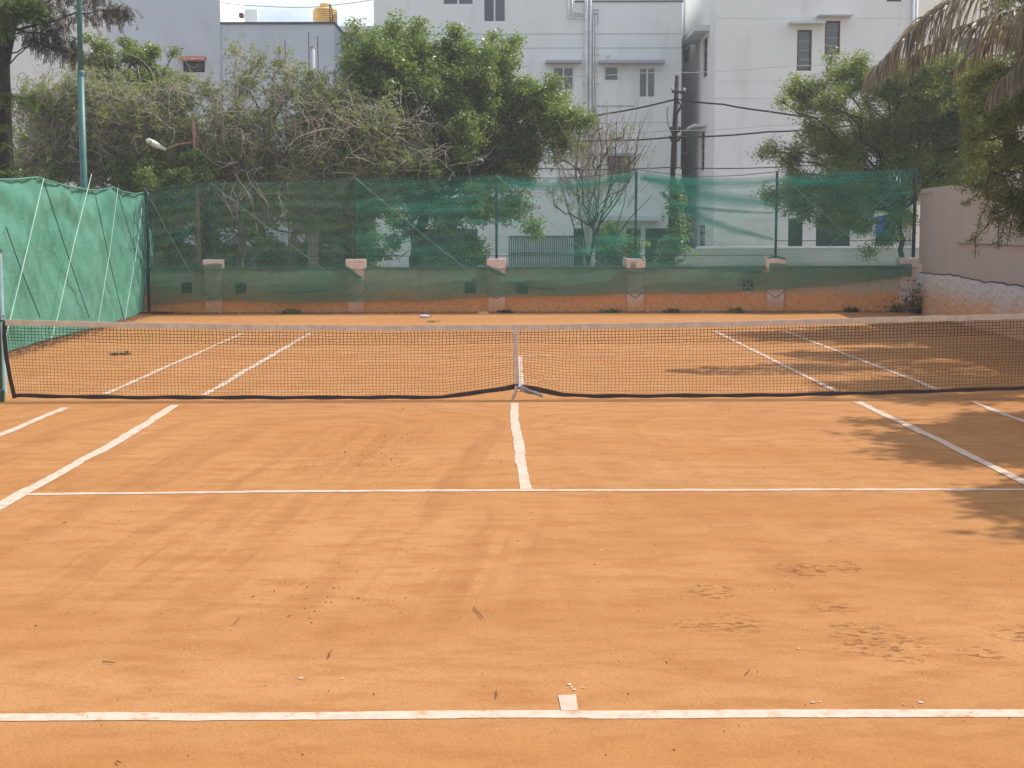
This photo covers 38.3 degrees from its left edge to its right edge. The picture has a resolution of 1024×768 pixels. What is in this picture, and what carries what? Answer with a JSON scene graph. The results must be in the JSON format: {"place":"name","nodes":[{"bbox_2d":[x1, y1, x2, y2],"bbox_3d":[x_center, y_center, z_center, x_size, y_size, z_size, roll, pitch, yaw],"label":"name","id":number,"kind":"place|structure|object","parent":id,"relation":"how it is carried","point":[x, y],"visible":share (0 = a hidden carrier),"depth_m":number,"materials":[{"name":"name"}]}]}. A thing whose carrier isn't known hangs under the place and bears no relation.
{"place":"outdoors","nodes":[
{"label":"outdoors","id":0,"kind":"place"},
{"bbox_2d":[3,0,110,188],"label":"apartment building","id":1,"kind":"structure","parent":0,"point":[22,61],"depth_m":62.88,"materials":[{"name":"white paint"}]},
{"bbox_2d":[154,244,373,266],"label":"roadside wall","id":2,"kind":"structure","parent":0,"point":[252,252],"depth_m":49.41,"materials":[{"name":"concrete"}]},
{"bbox_2d":[244,0,373,25],"label":"sky","id":3,"kind":"structure","parent":0,"point":[278,13],"materials":[{"name":"white"}]},
{"bbox_2d":[0,312,1023,767],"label":"clay court","id":4,"kind":"object","parent":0,"point":[856,620],"visible":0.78,"depth_m":9.69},
{"bbox_2d":[0,315,4,401],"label":"net post","id":5,"kind":"object","parent":4,"relation":"on","point":[2,394],"visible":0.93,"depth_m":18.17,"materials":[{"name":"green metal"}]},
{"bbox_2d":[0,313,1023,399],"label":"tennis net","id":6,"kind":"object","parent":5,"relation":"attached to","point":[526,388],"visible":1,"depth_m":18.22,"materials":[{"name":"black fabric"}]},
{"bbox_2d":[0,248,6,394],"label":"pale blue pole","id":7,"kind":"object","parent":4,"relation":"on","point":[4,370],"visible":0.62,"depth_m":18.89,"materials":[{"name":"metal"}]},
{"bbox_2d":[0,407,69,435],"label":"doubles sideline","id":8,"kind":"object","parent":4,"relation":"on","point":[30,422],"visible":1,"depth_m":16.30,"materials":[{"name":"paint"}]},
{"bbox_2d":[0,174,156,351],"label":"tarpaulin fence","id":9,"kind":"object","parent":4,"relation":"on","point":[71,253],"visible":0.92,"depth_m":29.37,"materials":[{"name":"fabric"}]},
{"bbox_2d":[76,0,87,188],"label":"flood light mast","id":10,"kind":"object","parent":4,"relation":"on","point":[82,128],"visible":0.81,"depth_m":31.57,"materials":[{"name":"teal metal"}]},
{"bbox_2d":[8,312,166,357],"bbox_3d":[-8.711,-1.040,29.794,1.003,0.062,14.062,0,6,-3],"label":"leaf debris","id":11,"kind":"object","parent":4,"relation":"on","point":[134,317],"visible":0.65,"depth_m":28.83,"materials":[{"name":"brown plant"}]},
{"bbox_2d":[0,405,178,509],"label":"singles sideline","id":12,"kind":"object","parent":4,"relation":"on","point":[13,497],"visible":1,"depth_m":13.55,"materials":[{"name":"paint"}]},
{"bbox_2d":[109,351,130,354],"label":"leaf clump","id":13,"kind":"object","parent":4,"relation":"on","point":[127,352],"visible":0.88,"depth_m":24.91,"materials":[{"name":"black plant"}]},
{"bbox_2d":[138,311,194,313],"bbox_3d":[-8.913,-1.776,36.690,2.124,0.071,0.199,0,6,-1],"label":"leaf debris","id":14,"kind":"object","parent":4,"relation":"on","point":[159,312],"visible":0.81,"depth_m":36.69,"materials":[{"name":"brown plant"}]},
{"bbox_2d":[102,333,243,393],"bbox_3d":[-5.353,-0.448,24.413,0.116,0.001,10.891,0,6,-1],"label":"doubles sideline","id":15,"kind":"object","parent":4,"relation":"on","point":[133,381],"visible":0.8,"depth_m":22.25,"materials":[{"name":"paint"}]},
{"bbox_2d":[201,333,310,394],"bbox_3d":[-4.013,-0.444,24.346,0.132,0.001,11.106,0,6,-1],"label":"singles sideline","id":16,"kind":"object","parent":4,"relation":"on","point":[237,374],"visible":0.75,"depth_m":22.07,"materials":[{"name":"paint"}]},
{"bbox_2d":[281,307,300,313],"bbox_3d":[-5.519,-1.812,36.682,0.541,0.230,0.362,4,7,32],"label":"weed clump","id":17,"kind":"object","parent":4,"relation":"on","point":[289,310],"visible":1,"depth_m":36.64,"materials":[{"name":"green plant"}]},
{"bbox_2d":[161,406,440,643],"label":"twig fragments","id":18,"kind":"object","parent":4,"relation":"on","point":[320,476],"visible":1,"depth_m":13.20,"materials":[{"name":"brown wood"}]},
{"bbox_2d":[497,309,513,312],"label":"weed clump","id":19,"kind":"object","parent":4,"relation":"on","point":[505,311],"visible":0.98,"depth_m":36.65,"materials":[{"name":"green plant"}]},
{"bbox_2d":[0,709,1023,720],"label":"baseline","id":20,"kind":"object","parent":4,"relation":"on","point":[616,714],"visible":1,"depth_m":6.46,"materials":[{"name":"paint"}]},
{"bbox_2d":[510,403,531,488],"bbox_3d":[0.060,0.544,14.962,0.127,0.001,5.944,0,6,-1],"label":"service line","id":21,"kind":"object","parent":4,"relation":"on","point":[520,459],"visible":1,"depth_m":14.22,"materials":[{"name":"paint"}]},
{"bbox_2d":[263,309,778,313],"bbox_3d":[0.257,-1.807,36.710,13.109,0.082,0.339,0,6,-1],"label":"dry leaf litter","id":22,"kind":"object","parent":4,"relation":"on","point":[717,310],"visible":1,"depth_m":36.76,"materials":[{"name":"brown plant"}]},
{"bbox_2d":[518,356,524,390],"bbox_3d":[0.116,-0.182,21.728,0.127,0.001,5.144,0,6,0],"label":"service line","id":23,"kind":"object","parent":4,"relation":"on","point":[521,374],"visible":0.4,"depth_m":21.46,"materials":[{"name":"paint"}]},
{"bbox_2d":[26,488,1023,494],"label":"service line","id":24,"kind":"object","parent":4,"relation":"on","point":[420,490],"visible":1,"depth_m":11.95,"materials":[{"name":"paint"}]},
{"bbox_2d":[32,317,1021,765],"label":"clay crumbs","id":25,"kind":"object","parent":4,"relation":"on","point":[368,601],"visible":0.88,"depth_m":9.30,"materials":[{"name":"orange soil"}]},
{"bbox_2d":[156,310,915,313],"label":"dry leaf litter","id":26,"kind":"object","parent":4,"relation":"on","point":[523,311],"visible":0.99,"depth_m":36.76,"materials":[{"name":"brown plant"}]},
{"bbox_2d":[196,648,922,704],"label":"paint spots","id":27,"kind":"object","parent":4,"relation":"on","point":[613,648],"visible":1,"depth_m":6.83,"materials":[{"name":"white paint"}]},
{"bbox_2d":[558,694,577,710],"bbox_3d":[0.252,1.429,6.616,0.082,0.001,0.227,0,6,-1],"label":"mark","id":28,"kind":"object","parent":4,"relation":"on","point":[568,702],"visible":1,"depth_m":6.61,"materials":[{"name":"paint"}]},
{"bbox_2d":[600,307,622,312],"bbox_3d":[2.440,-1.831,36.764,0.608,0.222,0.322,1,6,15],"label":"weed clump","id":29,"kind":"object","parent":4,"relation":"on","point":[612,310],"visible":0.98,"depth_m":36.72,"materials":[{"name":"green plant"}]},
{"bbox_2d":[662,308,678,312],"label":"weed clump","id":30,"kind":"object","parent":4,"relation":"on","point":[672,310],"visible":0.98,"depth_m":36.73,"materials":[{"name":"brown plant"}]},
{"bbox_2d":[722,307,743,312],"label":"weed clump","id":31,"kind":"object","parent":4,"relation":"on","point":[740,310],"visible":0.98,"depth_m":36.70,"materials":[{"name":"green plant"}]},
{"bbox_2d":[713,331,838,391],"bbox_3d":[4.171,-0.489,24.562,0.129,0.001,11.179,0,6,0],"label":"singles sideline","id":32,"kind":"object","parent":4,"relation":"on","point":[810,378],"visible":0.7,"depth_m":22.15,"materials":[{"name":"paint"}]},
{"bbox_2d":[842,305,859,312],"bbox_3d":[8.441,-1.861,36.796,0.470,0.233,0.349,-5,7,-36],"label":"weed clump","id":33,"kind":"object","parent":4,"relation":"on","point":[849,310],"visible":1,"depth_m":36.79,"materials":[{"name":"green plant"}]},
{"bbox_2d":[786,331,934,387],"bbox_3d":[5.574,-0.509,24.716,0.122,0.001,10.951,0,6,0],"label":"doubles sideline","id":34,"kind":"object","parent":4,"relation":"on","point":[904,376],"visible":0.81,"depth_m":23.09,"materials":[{"name":"paint"}]},
{"bbox_2d":[889,303,903,311],"bbox_3d":[9.605,-1.888,36.818,0.428,0.277,0.434,-2,6,-14],"label":"weed clump","id":35,"kind":"object","parent":4,"relation":"on","point":[893,309],"visible":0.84,"depth_m":36.75,"materials":[{"name":"green plant"}]},
{"bbox_2d":[854,402,1023,483],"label":"singles sideline","id":36,"kind":"object","parent":4,"relation":"on","point":[971,456],"visible":1,"depth_m":14.34,"materials":[{"name":"paint"}]},
{"bbox_2d":[972,402,1023,421],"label":"doubles sideline","id":37,"kind":"object","parent":4,"relation":"on","point":[999,412],"visible":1,"depth_m":16.91,"materials":[{"name":"paint"}]},
{"bbox_2d":[3,317,1020,765],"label":"twig fragments","id":38,"kind":"object","parent":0,"point":[599,581],"visible":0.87,"depth_m":8.73,"materials":[{"name":"brown wood"}]},
{"bbox_2d":[675,246,918,265],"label":"boundary wall","id":39,"kind":"structure","parent":0,"point":[829,255],"depth_m":51.07,"materials":[{"name":"white paint"}]},
{"bbox_2d":[680,0,918,248],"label":"apartment building","id":40,"kind":"structure","parent":0,"point":[724,36],"depth_m":53.56,"materials":[{"name":"white paint"}]},
{"bbox_2d":[685,49,688,62],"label":"window","id":41,"kind":"structure","parent":40,"relation":"in","point":[687,52],"depth_m":62.05,"materials":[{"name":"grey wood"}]},
{"bbox_2d":[700,225,704,245],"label":"window","id":42,"kind":"structure","parent":40,"relation":"in","point":[702,238],"depth_m":57.65,"materials":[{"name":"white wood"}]},
{"bbox_2d":[702,132,704,169],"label":"window","id":43,"kind":"structure","parent":40,"relation":"in","point":[703,133],"depth_m":57.29,"materials":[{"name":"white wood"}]},
{"bbox_2d":[704,38,707,76],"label":"window","id":44,"kind":"structure","parent":40,"relation":"in","point":[706,41],"depth_m":56.55,"materials":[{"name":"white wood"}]},
{"bbox_2d":[788,218,802,245],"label":"window","id":45,"kind":"structure","parent":40,"relation":"in","point":[794,229],"depth_m":54.08,"materials":[{"name":"grey glass"}]},
{"bbox_2d":[797,30,811,70],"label":"window","id":46,"kind":"structure","parent":40,"relation":"in","point":[804,37],"depth_m":53.38,"materials":[{"name":"white glass"}]},
{"bbox_2d":[825,21,839,54],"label":"window","id":47,"kind":"structure","parent":40,"relation":"in","point":[832,28],"depth_m":53.34,"materials":[{"name":"grey glass"}]},
{"bbox_2d":[816,217,849,245],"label":"window","id":48,"kind":"structure","parent":40,"relation":"in","point":[823,234],"depth_m":54.10,"materials":[{"name":"grey glass"}]},
{"bbox_2d":[876,217,892,244],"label":"blue curtain","id":49,"kind":"object","parent":40,"relation":"hanging from","point":[880,220],"visible":0.26,"depth_m":53.90,"materials":[{"name":"blue fabric"}]},
{"bbox_2d":[902,312,960,324],"bbox_3d":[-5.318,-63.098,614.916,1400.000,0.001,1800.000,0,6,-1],"label":"ground","id":50,"kind":"structure","parent":0,"point":[912,313],"depth_m":35.97,"materials":[{"name":"brown soil"}]},
{"bbox_2d":[0,0,143,177],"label":"feathery tree","id":51,"kind":"object","parent":50,"relation":"on","point":[13,13],"visible":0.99,"depth_m":32.66,"materials":[{"name":"green plant"}]},
{"bbox_2d":[11,31,221,194],"bbox_3d":[-10.530,-5.515,38.891,6.455,7.294,4.748,0,6,-1],"label":"bare tree","id":52,"kind":"object","parent":50,"relation":"on","point":[119,116],"visible":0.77,"depth_m":38.37,"materials":[{"name":"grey plant"}]},
{"bbox_2d":[38,148,222,265],"bbox_3d":[-9.847,-3.988,38.254,4.719,4.366,2.028,0,6,-1],"label":"leafy shrub","id":53,"kind":"object","parent":50,"relation":"on","point":[138,177],"visible":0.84,"depth_m":38.03,"materials":[{"name":"green plant"}]},
{"bbox_2d":[74,31,193,101],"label":"leafy shrub","id":54,"kind":"object","parent":50,"relation":"on","point":[151,54],"visible":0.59,"depth_m":40.72,"materials":[{"name":"green plant"}]},
{"bbox_2d":[146,115,201,264],"bbox_3d":[-8.744,-4.404,38.191,1.376,5.090,0.170,-3,7,-22],"label":"street lamp","id":55,"kind":"object","parent":50,"relation":"on","point":[197,204],"visible":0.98,"depth_m":38.32,"materials":[{"name":"brown metal"}]},
{"bbox_2d":[12,79,432,266],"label":"dark bush","id":56,"kind":"object","parent":50,"relation":"on","point":[227,249],"visible":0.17,"depth_m":43.03,"materials":[{"name":"green plant"}]},
{"bbox_2d":[106,0,342,244],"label":"house","id":57,"kind":"structure","parent":50,"relation":"on","point":[197,30],"depth_m":60.95,"materials":[{"name":"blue paint"}]},
{"bbox_2d":[183,61,204,71],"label":"window","id":58,"kind":"structure","parent":57,"relation":"in","point":[201,65],"depth_m":61.10,"materials":[{"name":"grey glass"}]},
{"bbox_2d":[285,42,288,242],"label":"steel rod","id":59,"kind":"object","parent":57,"relation":"attached to","point":[286,137],"visible":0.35,"depth_m":43.47,"materials":[{"name":"grey metal"}]},
{"bbox_2d":[310,46,318,264],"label":"silver pipe","id":60,"kind":"object","parent":57,"relation":"attached to","point":[312,50],"visible":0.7,"depth_m":42.04,"materials":[{"name":"metal"}]},
{"bbox_2d":[317,36,320,237],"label":"steel rod","id":61,"kind":"object","parent":57,"relation":"attached to","point":[318,65],"visible":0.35,"depth_m":43.32,"materials":[{"name":"grey metal"}]},
{"bbox_2d":[313,2,336,22],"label":"water tank","id":62,"kind":"object","parent":57,"relation":"on","point":[320,14],"visible":0.61,"depth_m":61.87,"materials":[{"name":"yellow plastic"}]},
{"bbox_2d":[329,4,332,21],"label":"roof post","id":63,"kind":"object","parent":57,"relation":"on","point":[330,13],"visible":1,"depth_m":61.10,"materials":[{"name":"metal"}]},
{"bbox_2d":[157,34,342,264],"bbox_3d":[-6.899,-5.532,39.080,5.491,7.278,3.825,0,6,-1],"label":"bare tree","id":64,"kind":"object","parent":50,"relation":"on","point":[230,125],"visible":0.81,"depth_m":38.86,"materials":[{"name":"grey plant"}]},
{"bbox_2d":[307,159,314,264],"bbox_3d":[-5.310,-4.031,38.881,0.262,4.187,0.256,0,6,-1],"label":"concrete pole","id":65,"kind":"object","parent":50,"relation":"on","point":[310,246],"visible":0.25,"depth_m":38.88,"materials":[{"name":"grey concrete"}]},
{"bbox_2d":[339,26,376,264],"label":"house","id":66,"kind":"structure","parent":50,"relation":"on","point":[360,31],"depth_m":64.13,"materials":[{"name":"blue paint"}]},
{"bbox_2d":[240,60,497,266],"bbox_3d":[-3.736,-5.110,38.137,6.765,6.636,4.131,0,6,-1],"label":"bare tree","id":67,"kind":"object","parent":50,"relation":"on","point":[365,147],"visible":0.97,"depth_m":38.11,"materials":[{"name":"grey plant"}]},
{"bbox_2d":[386,156,446,266],"bbox_3d":[-2.458,-3.858,38.161,1.570,4.088,1.052,0,6,-1],"label":"leafy shrub","id":68,"kind":"object","parent":50,"relation":"on","point":[412,186],"visible":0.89,"depth_m":38.03,"materials":[{"name":"green plant"}]},
{"bbox_2d":[366,228,490,265],"bbox_3d":[-2.226,-2.974,38.680,3.390,2.214,0.957,0,6,-1],"label":"leafy shrub","id":69,"kind":"object","parent":50,"relation":"on","point":[472,255],"visible":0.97,"depth_m":38.57,"materials":[{"name":"green plant"}]},
{"bbox_2d":[333,7,598,266],"bbox_3d":[-1.204,-6.049,39.858,7.119,8.081,3.886,0,6,-1],"label":"shade tree","id":70,"kind":"object","parent":50,"relation":"on","point":[455,95],"visible":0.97,"depth_m":39.27,"materials":[{"name":"green plant"}]},
{"bbox_2d":[374,0,682,266],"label":"apartment building","id":71,"kind":"structure","parent":50,"relation":"on","point":[589,40],"depth_m":57.30,"materials":[{"name":"paint"}]},
{"bbox_2d":[221,0,368,7],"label":"overhead cable","id":72,"kind":"object","parent":71,"relation":"attached to","point":[296,7],"visible":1,"depth_m":59.80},
{"bbox_2d":[442,0,473,4],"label":"window","id":73,"kind":"structure","parent":71,"relation":"in","point":[444,2],"depth_m":56.99,"materials":[{"name":"grey glass"}]},
{"bbox_2d":[483,0,505,22],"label":"window","id":74,"kind":"structure","parent":71,"relation":"in","point":[494,11],"depth_m":57.03,"materials":[{"name":"grey glass"}]},
{"bbox_2d":[553,67,573,89],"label":"window","id":75,"kind":"structure","parent":71,"relation":"in","point":[565,71],"depth_m":57.31,"materials":[{"name":"grey glass"}]},
{"bbox_2d":[604,66,618,80],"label":"window","id":76,"kind":"structure","parent":71,"relation":"in","point":[609,71],"depth_m":57.31,"materials":[{"name":"grey glass"}]},
{"bbox_2d":[608,156,629,181],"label":"window","id":77,"kind":"structure","parent":71,"relation":"in","point":[611,165],"depth_m":57.71,"materials":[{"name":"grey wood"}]},
{"bbox_2d":[639,67,655,97],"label":"window","id":78,"kind":"structure","parent":71,"relation":"in","point":[647,75],"depth_m":57.37,"materials":[{"name":"grey glass"}]},
{"bbox_2d":[144,168,917,311],"bbox_3d":[0.487,-3.561,36.704,19.228,3.580,0.255,0,6,-1],"label":"net fence","id":79,"kind":"object","parent":50,"relation":"on","point":[320,283],"visible":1,"depth_m":36.73,"materials":[{"name":"fabric"}]},
{"bbox_2d":[218,173,294,238],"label":"drooping twigs","id":80,"kind":"object","parent":79,"relation":"hanging from","point":[252,199],"visible":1,"depth_m":36.38,"materials":[{"name":"brown plant"}]},
{"bbox_2d":[143,257,918,313],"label":"compound wall","id":81,"kind":"structure","parent":50,"relation":"on","point":[867,295],"depth_m":36.92,"materials":[{"name":"paint"}]},
{"bbox_2d":[517,98,679,264],"bbox_3d":[2.098,-4.771,39.089,4.226,5.699,2.227,-1,6,-11],"label":"bare tree","id":82,"kind":"object","parent":50,"relation":"on","point":[578,186],"visible":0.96,"depth_m":39.02,"materials":[{"name":"brown plant"}]},
{"bbox_2d":[588,218,650,265],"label":"leafy shrub","id":83,"kind":"object","parent":50,"relation":"on","point":[622,246],"visible":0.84,"depth_m":41.91,"materials":[{"name":"green plant"}]},
{"bbox_2d":[746,40,1021,263],"bbox_3d":[9.834,-5.496,38.597,7.385,7.200,3.537,0,6,-1],"label":"garden tree","id":84,"kind":"object","parent":50,"relation":"on","point":[898,130],"visible":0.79,"depth_m":38.11,"materials":[{"name":"green plant"}]},
{"bbox_2d":[873,272,926,313],"bbox_3d":[9.944,-2.110,36.116,2.103,1.247,1.392,-3,7,-23],"label":"corner bush","id":85,"kind":"object","parent":50,"relation":"on","point":[912,304],"visible":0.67,"depth_m":36.11,"materials":[{"name":"brown plant"}]},
{"bbox_2d":[861,0,1023,114],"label":"coconut palm","id":86,"kind":"object","parent":50,"relation":"on","point":[916,35],"visible":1,"depth_m":22.82,"materials":[{"name":"dry brown palm leaf"},{"name":"grey bark"}]},
{"bbox_2d":[915,177,1023,339],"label":"side wall","id":87,"kind":"structure","parent":50,"relation":"on","point":[954,276],"depth_m":32.09,"materials":[{"name":"beige paint"}]},
{"bbox_2d":[948,12,1023,257],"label":"overhanging tree","id":88,"kind":"object","parent":50,"relation":"on","point":[1009,155],"visible":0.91,"depth_m":25.30,"materials":[{"name":"green plant"}]},
{"bbox_2d":[977,0,1023,62],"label":"shade tree","id":89,"kind":"object","parent":50,"relation":"on","point":[1002,5],"visible":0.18,"depth_m":29.59,"materials":[{"name":"green plant"}]},
{"bbox_2d":[915,0,1023,245],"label":"apartment building","id":90,"kind":"structure","parent":0,"point":[925,6],"depth_m":63.06,"materials":[{"name":"beige paint"}]},
{"bbox_2d":[960,38,977,69],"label":"window","id":91,"kind":"structure","parent":90,"relation":"in","point":[972,39],"depth_m":63.27,"materials":[{"name":"grey glass"}]},
{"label":"road","id":92,"kind":"structure","parent":0,"visible":0},
{"bbox_2d":[667,75,685,259],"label":"utility pole","id":93,"kind":"object","parent":92,"relation":"on","point":[676,110],"visible":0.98,"depth_m":44.56,"materials":[{"name":"concrete"}]},
{"bbox_2d":[278,125,848,142],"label":"overhead cable","id":94,"kind":"object","parent":93,"relation":"attached to","point":[702,136],"visible":0.29,"depth_m":44.51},
{"bbox_2d":[452,98,675,144],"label":"overhead cable","id":95,"kind":"object","parent":93,"relation":"attached to","point":[637,107],"visible":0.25,"depth_m":44.75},
{"bbox_2d":[649,181,699,264],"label":"climbing vine","id":96,"kind":"object","parent":93,"relation":"attached to","point":[678,239],"visible":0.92,"depth_m":44.69,"materials":[{"name":"green plant"}]},
{"bbox_2d":[608,124,818,133],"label":"overhead cable","id":97,"kind":"object","parent":93,"relation":"attached to","point":[711,129],"visible":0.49,"depth_m":44.50,"materials":[{"name":"black rubber"}]},
{"bbox_2d":[539,154,949,169],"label":"overhead cable","id":98,"kind":"object","parent":93,"relation":"attached to","point":[688,167],"visible":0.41,"depth_m":44.62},
{"bbox_2d":[518,53,973,76],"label":"overhead cable","id":99,"kind":"object","parent":93,"relation":"attached to","point":[694,72],"visible":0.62,"depth_m":44.32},
{"bbox_2d":[676,98,846,120],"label":"overhead cable","id":100,"kind":"object","parent":93,"relation":"attached to","point":[739,107],"visible":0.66,"depth_m":43.12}
]}

